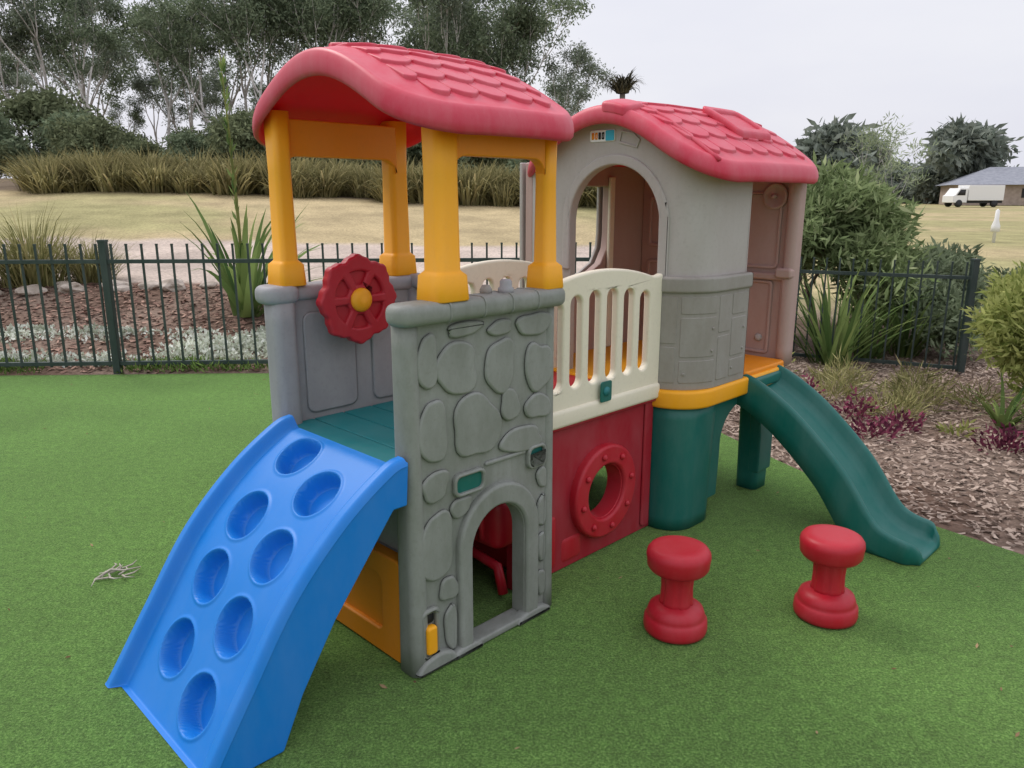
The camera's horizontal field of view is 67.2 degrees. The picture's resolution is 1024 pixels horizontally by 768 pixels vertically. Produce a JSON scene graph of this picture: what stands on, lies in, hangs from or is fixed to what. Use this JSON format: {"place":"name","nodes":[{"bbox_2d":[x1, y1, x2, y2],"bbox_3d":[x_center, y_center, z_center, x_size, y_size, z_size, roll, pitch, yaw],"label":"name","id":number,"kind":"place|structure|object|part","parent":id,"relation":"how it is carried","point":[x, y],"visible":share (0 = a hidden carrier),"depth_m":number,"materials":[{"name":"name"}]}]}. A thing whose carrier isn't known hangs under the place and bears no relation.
{"place":"outdoors","nodes":[
{"label":"outdoors","id":0,"kind":"place"},
{"bbox_2d":[29,233,146,283],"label":"tussock grass","id":1,"kind":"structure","parent":0,"point":[91,275],"depth_m":9.36,"materials":[{"name":"green plant"}]},
{"bbox_2d":[0,178,1023,554],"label":"ground","id":2,"kind":"structure","parent":0,"point":[146,220],"depth_m":13.47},
{"bbox_2d":[0,0,45,135],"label":"eucalyptus tree","id":3,"kind":"object","parent":2,"relation":"on","point":[2,48],"visible":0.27,"depth_m":40.83,"materials":[{"name":"green plant"}]},
{"bbox_2d":[15,284,47,295],"bbox_3d":[-5.499,-1.058,8.800,0.244,0.149,0.331,12,18,39],"label":"garden rock","id":4,"kind":"object","parent":2,"relation":"on","point":[32,289],"visible":0.8,"depth_m":8.74,"materials":[{"name":"beige stone"}]},
{"bbox_2d":[0,0,64,89],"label":"eucalyptus tree","id":5,"kind":"object","parent":2,"relation":"on","point":[26,12],"visible":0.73,"depth_m":39.72,"materials":[{"name":"green plant"}]},
{"bbox_2d":[56,281,67,284],"bbox_3d":[-5.285,-1.167,9.092,0.225,0.102,0.165,6,15,24],"label":"garden rock","id":6,"kind":"object","parent":2,"relation":"on","point":[61,282],"visible":0.33,"depth_m":9.02,"materials":[{"name":"grey stone"}]},
{"bbox_2d":[1,0,126,109],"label":"eucalyptus tree","id":7,"kind":"object","parent":2,"relation":"on","point":[82,7],"visible":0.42,"depth_m":41.86,"materials":[{"name":"green plant"}]},
{"bbox_2d":[0,203,131,287],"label":"tussock grass","id":8,"kind":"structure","parent":2,"relation":"on","point":[30,271],"depth_m":8.99,"materials":[{"name":"green plant"}]},
{"bbox_2d":[2,0,132,114],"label":"eucalyptus tree","id":9,"kind":"object","parent":2,"relation":"on","point":[60,44],"visible":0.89,"depth_m":40.40,"materials":[{"name":"green plant"}]},
{"bbox_2d":[57,282,83,293],"bbox_3d":[-5.113,-1.097,8.890,0.353,0.156,0.274,2,14,8],"label":"garden rock","id":10,"kind":"object","parent":2,"relation":"on","point":[76,287],"visible":0.65,"depth_m":8.83,"materials":[{"name":"beige stone"}]},
{"bbox_2d":[101,280,132,291],"bbox_3d":[-4.606,-1.134,8.998,0.365,0.174,0.301,0,14,0],"label":"garden rock","id":11,"kind":"object","parent":2,"relation":"on","point":[122,286],"visible":0.35,"depth_m":8.92,"materials":[{"name":"beige stone"}]},
{"bbox_2d":[0,283,264,373],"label":"mulch chips by fence","id":12,"kind":"object","parent":2,"relation":"on","point":[134,340],"visible":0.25,"depth_m":8.02,"materials":[{"name":"brown wood"}]},
{"bbox_2d":[0,322,267,367],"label":"silver ground cover","id":13,"kind":"object","parent":2,"relation":"on","point":[203,346],"visible":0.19,"depth_m":7.23,"materials":[{"name":"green plant"}]},
{"bbox_2d":[0,353,268,373],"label":"green weeds by fence","id":14,"kind":"object","parent":2,"relation":"on","point":[247,366],"visible":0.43,"depth_m":6.73,"materials":[{"name":"green plant"}]},
{"bbox_2d":[138,280,158,289],"bbox_3d":[-4.246,-1.152,9.086,0.226,0.133,0.301,9,16,32],"label":"garden rock","id":15,"kind":"object","parent":2,"relation":"on","point":[151,284],"visible":0.62,"depth_m":8.98,"materials":[{"name":"beige stone"}]},
{"bbox_2d":[119,0,224,126],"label":"eucalyptus tree","id":16,"kind":"object","parent":2,"relation":"on","point":[171,50],"visible":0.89,"depth_m":40.18,"materials":[{"name":"green plant"}]},
{"bbox_2d":[158,278,185,291],"bbox_3d":[-3.990,-1.155,9.054,0.297,0.182,0.417,-6,15,-24],"label":"garden rock","id":17,"kind":"object","parent":2,"relation":"on","point":[168,285],"visible":0.73,"depth_m":8.91,"materials":[{"name":"beige stone"}]},
{"bbox_2d":[104,0,240,147],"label":"eucalyptus tree","id":18,"kind":"object","parent":2,"relation":"on","point":[161,83],"visible":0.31,"depth_m":42.49,"materials":[{"name":"green plant"}]},
{"bbox_2d":[147,0,237,131],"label":"eucalyptus tree","id":19,"kind":"object","parent":2,"relation":"on","point":[190,115],"visible":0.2,"depth_m":42.92,"materials":[{"name":"green plant"}]},
{"bbox_2d":[199,281,217,288],"bbox_3d":[-3.580,-1.162,9.093,0.210,0.101,0.175,-9,16,-32],"label":"garden rock","id":20,"kind":"object","parent":2,"relation":"on","point":[211,284],"visible":0.78,"depth_m":9.05,"materials":[{"name":"beige stone"}]},
{"bbox_2d":[172,0,296,102],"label":"eucalyptus tree","id":21,"kind":"object","parent":2,"relation":"on","point":[231,28],"visible":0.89,"depth_m":40.10,"materials":[{"name":"green plant"}]},
{"bbox_2d":[203,1,289,114],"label":"eucalyptus tree","id":22,"kind":"object","parent":2,"relation":"on","point":[231,102],"visible":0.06,"depth_m":46.92,"materials":[{"name":"green plant"}]},
{"bbox_2d":[207,0,294,110],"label":"eucalyptus tree","id":23,"kind":"object","parent":2,"relation":"on","point":[245,91],"visible":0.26,"depth_m":42.00,"materials":[{"name":"green plant"}]},
{"bbox_2d":[179,50,330,317],"bbox_3d":[-2.568,-1.969,7.752,1.994,2.592,2.392,0,14,0],"label":"flax lily","id":24,"kind":"object","parent":2,"relation":"on","point":[243,287],"visible":0.76,"depth_m":7.73,"materials":[{"name":"green plant"}]},
{"bbox_2d":[237,17,303,85],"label":"eucalyptus tree","id":25,"kind":"object","parent":2,"relation":"on","point":[273,64],"visible":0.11,"depth_m":46.20,"materials":[{"name":"green plant"}]},
{"bbox_2d":[0,23,583,177],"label":"tree line","id":26,"kind":"object","parent":2,"relation":"on","point":[45,118],"visible":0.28,"depth_m":36.16,"materials":[{"name":"green plant"}]},
{"bbox_2d":[0,240,591,373],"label":"metal picket fence","id":27,"kind":"object","parent":2,"relation":"on","point":[104,261],"visible":0.54,"depth_m":6.58,"materials":[{"name":"black metal"}]},
{"bbox_2d":[0,140,596,207],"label":"tussock grass row","id":28,"kind":"object","parent":2,"relation":"on","point":[151,173],"visible":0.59,"depth_m":20.96,"materials":[{"name":"green plant"}]},
{"bbox_2d":[246,0,373,51],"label":"eucalyptus tree","id":29,"kind":"object","parent":2,"relation":"on","point":[300,27],"visible":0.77,"depth_m":40.46,"materials":[{"name":"green plant"}]},
{"bbox_2d":[277,0,368,54],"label":"eucalyptus tree","id":30,"kind":"object","parent":2,"relation":"on","point":[331,32],"visible":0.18,"depth_m":41.71,"materials":[{"name":"green plant"}]},
{"bbox_2d":[263,0,414,46],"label":"eucalyptus tree","id":31,"kind":"object","parent":2,"relation":"on","point":[404,9],"visible":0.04,"depth_m":47.55,"materials":[{"name":"green plant"}]},
{"bbox_2d":[299,1,390,47],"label":"eucalyptus tree","id":32,"kind":"object","parent":2,"relation":"on","point":[331,25],"visible":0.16,"depth_m":44.44,"materials":[{"name":"green plant"}]},
{"bbox_2d":[297,0,399,45],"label":"eucalyptus tree","id":33,"kind":"object","parent":2,"relation":"on","point":[375,8],"visible":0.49,"depth_m":41.15,"materials":[{"name":"green plant"}]},
{"bbox_2d":[393,2,472,56],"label":"eucalyptus tree","id":34,"kind":"object","parent":2,"relation":"on","point":[405,19],"visible":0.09,"depth_m":44.44,"materials":[{"name":"green plant"}]},
{"bbox_2d":[391,0,490,58],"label":"eucalyptus tree","id":35,"kind":"object","parent":2,"relation":"on","point":[422,36],"visible":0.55,"depth_m":40.07,"materials":[{"name":"green plant"}]},
{"bbox_2d":[401,7,497,56],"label":"eucalyptus tree","id":36,"kind":"object","parent":2,"relation":"on","point":[464,26],"visible":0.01,"depth_m":45.89,"materials":[{"name":"green plant"}]},
{"bbox_2d":[400,0,509,68],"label":"eucalyptus tree","id":37,"kind":"object","parent":2,"relation":"on","point":[449,4],"visible":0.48,"depth_m":40.01,"materials":[{"name":"green plant"}]},
{"bbox_2d":[457,0,546,70],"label":"eucalyptus tree","id":38,"kind":"object","parent":2,"relation":"on","point":[521,4],"visible":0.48,"depth_m":41.62,"materials":[{"name":"green plant"}]},
{"bbox_2d":[461,5,544,83],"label":"eucalyptus tree","id":39,"kind":"object","parent":2,"relation":"on","point":[499,33],"visible":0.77,"depth_m":40.94,"materials":[{"name":"green plant"}]},
{"bbox_2d":[471,0,542,64],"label":"eucalyptus tree","id":40,"kind":"object","parent":2,"relation":"on","point":[494,18],"depth_m":49.35,"materials":[{"name":"green plant"}]},
{"bbox_2d":[0,373,1023,767],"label":"artificial turf","id":41,"kind":"structure","parent":2,"relation":"on","point":[586,671],"depth_m":2.65,"materials":[{"name":"green plastic"}]},
{"bbox_2d":[91,560,140,585],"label":"fallen twig","id":42,"kind":"object","parent":41,"relation":"on","point":[113,570],"visible":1,"depth_m":3.12,"materials":[{"name":"grey wood"}]},
{"bbox_2d":[8,376,1019,748],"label":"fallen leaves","id":43,"kind":"object","parent":41,"relation":"on","point":[618,578],"visible":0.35,"depth_m":2.51,"materials":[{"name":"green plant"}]},
{"bbox_2d":[105,42,939,767],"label":"toddler playset","id":44,"kind":"object","parent":41,"relation":"on","point":[409,452],"visible":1,"depth_m":2.71,"materials":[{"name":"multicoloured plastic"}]},
{"bbox_2d":[643,535,711,643],"bbox_3d":[0.580,0.715,2.708,0.224,0.323,0.224,-4,14,-17],"label":"red toadstool seat","id":45,"kind":"object","parent":41,"relation":"on","point":[674,612],"visible":1,"depth_m":2.65,"materials":[{"name":"plastic"}]},
{"bbox_2d":[793,524,865,628],"bbox_3d":[1.152,0.693,2.802,0.224,0.323,0.224,7,15,26],"label":"red toadstool seat","id":46,"kind":"object","parent":41,"relation":"on","point":[824,596],"visible":1,"depth_m":2.74,"materials":[{"name":"plastic"}]},
{"bbox_2d":[489,0,594,85],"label":"eucalyptus tree","id":47,"kind":"object","parent":2,"relation":"on","point":[544,21],"visible":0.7,"depth_m":40.79,"materials":[{"name":"green plant"}]},
{"bbox_2d":[540,40,617,115],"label":"eucalyptus tree","id":48,"kind":"object","parent":2,"relation":"on","point":[576,58],"visible":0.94,"depth_m":41.16,"materials":[{"name":"green plant"}]},
{"bbox_2d":[597,70,646,98],"bbox_3d":[3.987,-9.065,28.694,1.989,5.030,1.936,-3,14,-11],"label":"palm tree","id":49,"kind":"object","parent":2,"relation":"on","point":[622,86],"visible":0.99,"depth_m":27.94,"materials":[{"name":"green plant"}]},
{"bbox_2d":[801,184,854,269],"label":"bottlebrush shrub","id":50,"kind":"object","parent":2,"relation":"on","point":[813,225],"visible":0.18,"depth_m":8.48,"materials":[{"name":"green plant"}]},
{"bbox_2d":[794,113,891,182],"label":"distant gum tree","id":51,"kind":"object","parent":2,"relation":"on","point":[823,136],"visible":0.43,"depth_m":79.35,"materials":[{"name":"green plant"}]},
{"bbox_2d":[799,149,925,327],"bbox_3d":[3.908,-1.660,9.867,2.284,2.559,2.458,2,14,8],"label":"bottlebrush shrub","id":52,"kind":"object","parent":2,"relation":"on","point":[823,173],"visible":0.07,"depth_m":9.27,"materials":[{"name":"green plant"}]},
{"bbox_2d":[793,260,937,367],"bbox_3d":[3.358,-0.731,7.742,1.725,1.141,1.603,-4,14,-15],"label":"flax plant","id":53,"kind":"object","parent":2,"relation":"on","point":[845,335],"visible":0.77,"depth_m":7.74,"materials":[{"name":"green plant"}]},
{"bbox_2d":[801,168,939,339],"bbox_3d":[3.842,-1.316,8.881,2.066,2.315,2.224,0,14,0],"label":"bottlebrush shrub","id":54,"kind":"object","parent":2,"relation":"on","point":[861,248],"visible":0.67,"depth_m":8.49,"materials":[{"name":"green plant"}]},
{"bbox_2d":[721,346,1023,550],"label":"mulch chips","id":55,"kind":"object","parent":2,"relation":"on","point":[987,489],"visible":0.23,"depth_m":4.79,"materials":[{"name":"brown wood"}]},
{"bbox_2d":[802,207,942,319],"bbox_3d":[4.314,-1.276,9.255,1.920,1.999,1.783,-6,15,-24],"label":"bottlebrush shrub","id":56,"kind":"object","parent":2,"relation":"on","point":[916,250],"visible":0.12,"depth_m":8.64,"materials":[{"name":"green plant"}]},
{"bbox_2d":[861,130,893,179],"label":"distant gum tree","id":57,"kind":"object","parent":2,"relation":"on","point":[876,155],"visible":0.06,"depth_m":83.59,"materials":[{"name":"green plant"}]},
{"bbox_2d":[830,284,930,359],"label":"flax plant","id":58,"kind":"object","parent":2,"relation":"on","point":[877,351],"visible":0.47,"depth_m":8.21,"materials":[{"name":"green plant"}]},
{"bbox_2d":[784,352,980,438],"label":"green plants","id":59,"kind":"object","parent":2,"relation":"on","point":[951,430],"visible":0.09,"depth_m":5.20,"materials":[{"name":"green plant"}]},
{"bbox_2d":[792,257,980,373],"bbox_3d":[2.605,-0.767,7.633,3.500,1.415,1.135,-2,14,-9],"label":"metal picket fence","id":60,"kind":"object","parent":2,"relation":"on","point":[972,278],"visible":0.38,"depth_m":7.58,"materials":[{"name":"black metal"}]},
{"bbox_2d":[832,112,940,204],"bbox_3d":[4.900,-2.102,10.194,1.270,2.843,1.197,-7,15,-27],"label":"young wattle tree","id":61,"kind":"object","parent":2,"relation":"on","point":[876,139],"visible":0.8,"depth_m":9.83,"materials":[{"name":"green plant"}]},
{"bbox_2d":[797,343,1006,420],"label":"pale tuft plants","id":62,"kind":"object","parent":2,"relation":"on","point":[827,376],"visible":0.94,"depth_m":6.14,"materials":[{"name":"green plant"}]},
{"bbox_2d":[800,370,1023,454],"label":"burgundy ground cover","id":63,"kind":"object","parent":2,"relation":"on","point":[900,424],"visible":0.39,"depth_m":5.19,"materials":[{"name":"purple plant"}]},
{"bbox_2d":[851,249,989,343],"bbox_3d":[4.844,-0.938,9.217,1.276,1.332,1.564,-2,14,-7],"label":"grey green shrub","id":64,"kind":"object","parent":2,"relation":"on","point":[944,267],"visible":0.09,"depth_m":8.81,"materials":[{"name":"green plant"}]},
{"bbox_2d":[873,290,978,357],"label":"flax plant","id":65,"kind":"object","parent":2,"relation":"on","point":[905,351],"visible":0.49,"depth_m":8.25,"materials":[{"name":"green plant"}]},
{"bbox_2d":[868,270,987,360],"bbox_3d":[4.626,-0.697,8.519,1.098,1.147,1.347,0,14,1],"label":"grey green shrub","id":66,"kind":"object","parent":2,"relation":"on","point":[952,318],"visible":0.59,"depth_m":8.21,"materials":[{"name":"green plant"}]},
{"bbox_2d":[857,235,1005,325],"bbox_3d":[5.301,-1.153,9.862,1.738,1.481,1.417,7,15,25],"label":"grey green shrub","id":67,"kind":"object","parent":2,"relation":"on","point":[935,252],"visible":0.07,"depth_m":9.56,"materials":[{"name":"green plant"}]},
{"bbox_2d":[876,157,1018,203],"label":"distant tree line","id":68,"kind":"object","parent":2,"relation":"on","point":[926,191],"visible":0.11,"depth_m":123.40,"materials":[{"name":"green plant"}]},
{"bbox_2d":[919,114,1010,179],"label":"distant gum tree","id":69,"kind":"object","parent":2,"relation":"on","point":[965,146],"visible":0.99,"depth_m":112.72,"materials":[{"name":"green plant"}]},
{"bbox_2d":[942,185,1004,206],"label":"white truck","id":70,"kind":"object","parent":2,"relation":"on","point":[984,195],"visible":1,"depth_m":90.44,"materials":[{"name":"metal"}]},
{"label":"cab window","id":71,"kind":"part","parent":70,"relation":"part of","materials":[{"name":"glass"}]},
{"bbox_2d":[938,128,1023,186],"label":"distant gum tree","id":72,"kind":"object","parent":2,"relation":"on","point":[1001,156],"visible":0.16,"depth_m":116.35,"materials":[{"name":"green plant"}]},
{"bbox_2d":[939,185,1023,204],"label":"walls","id":73,"kind":"structure","parent":2,"relation":"on","point":[1012,194],"depth_m":104.13,"materials":[{"name":"brick"}]},
{"bbox_2d":[936,167,1023,185],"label":"roof","id":74,"kind":"structure","parent":73,"relation":"on","point":[1001,176],"depth_m":106.13,"materials":[{"name":"grey metal"}]},
{"bbox_2d":[957,372,1023,428],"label":"young lily","id":75,"kind":"object","parent":2,"relation":"on","point":[1001,416],"visible":0.86,"depth_m":5.39,"materials":[{"name":"green plant"}]},
{"bbox_2d":[960,267,1023,415],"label":"golden shrub","id":76,"kind":"object","parent":2,"relation":"on","point":[1004,325],"visible":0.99,"depth_m":5.49,"materials":[{"name":"green plant"}]},
{"bbox_2d":[965,260,1023,380],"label":"golden shrub","id":77,"kind":"object","parent":2,"relation":"on","point":[1013,275],"visible":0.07,"depth_m":6.32,"materials":[{"name":"green plant"}]},
{"bbox_2d":[990,209,999,242],"bbox_3d":[16.000,-5.011,25.540,0.280,1.550,0.280,0,14,0],"label":"white marker post","id":78,"kind":"object","parent":2,"relation":"on","point":[995,227],"visible":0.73,"depth_m":25.40,"materials":[{"name":"plastic"}]},
{"bbox_2d":[984,266,1023,289],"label":"grey green shrub","id":79,"kind":"object","parent":2,"relation":"on","point":[1003,272],"visible":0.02,"depth_m":9.54,"materials":[{"name":"green plant"}]},
{"bbox_2d":[992,392,1023,425],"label":"young lily","id":80,"kind":"object","parent":2,"relation":"on","point":[1021,410],"visible":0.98,"depth_m":5.22,"materials":[{"name":"green plant"}]},
{"bbox_2d":[995,356,1023,404],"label":"golden shrub","id":81,"kind":"object","parent":2,"relation":"on","point":[1011,386],"visible":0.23,"depth_m":5.75,"materials":[{"name":"green plant"}]},
{"bbox_2d":[0,0,1023,177],"label":"sky","id":82,"kind":"structure","parent":0,"point":[779,65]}
]}

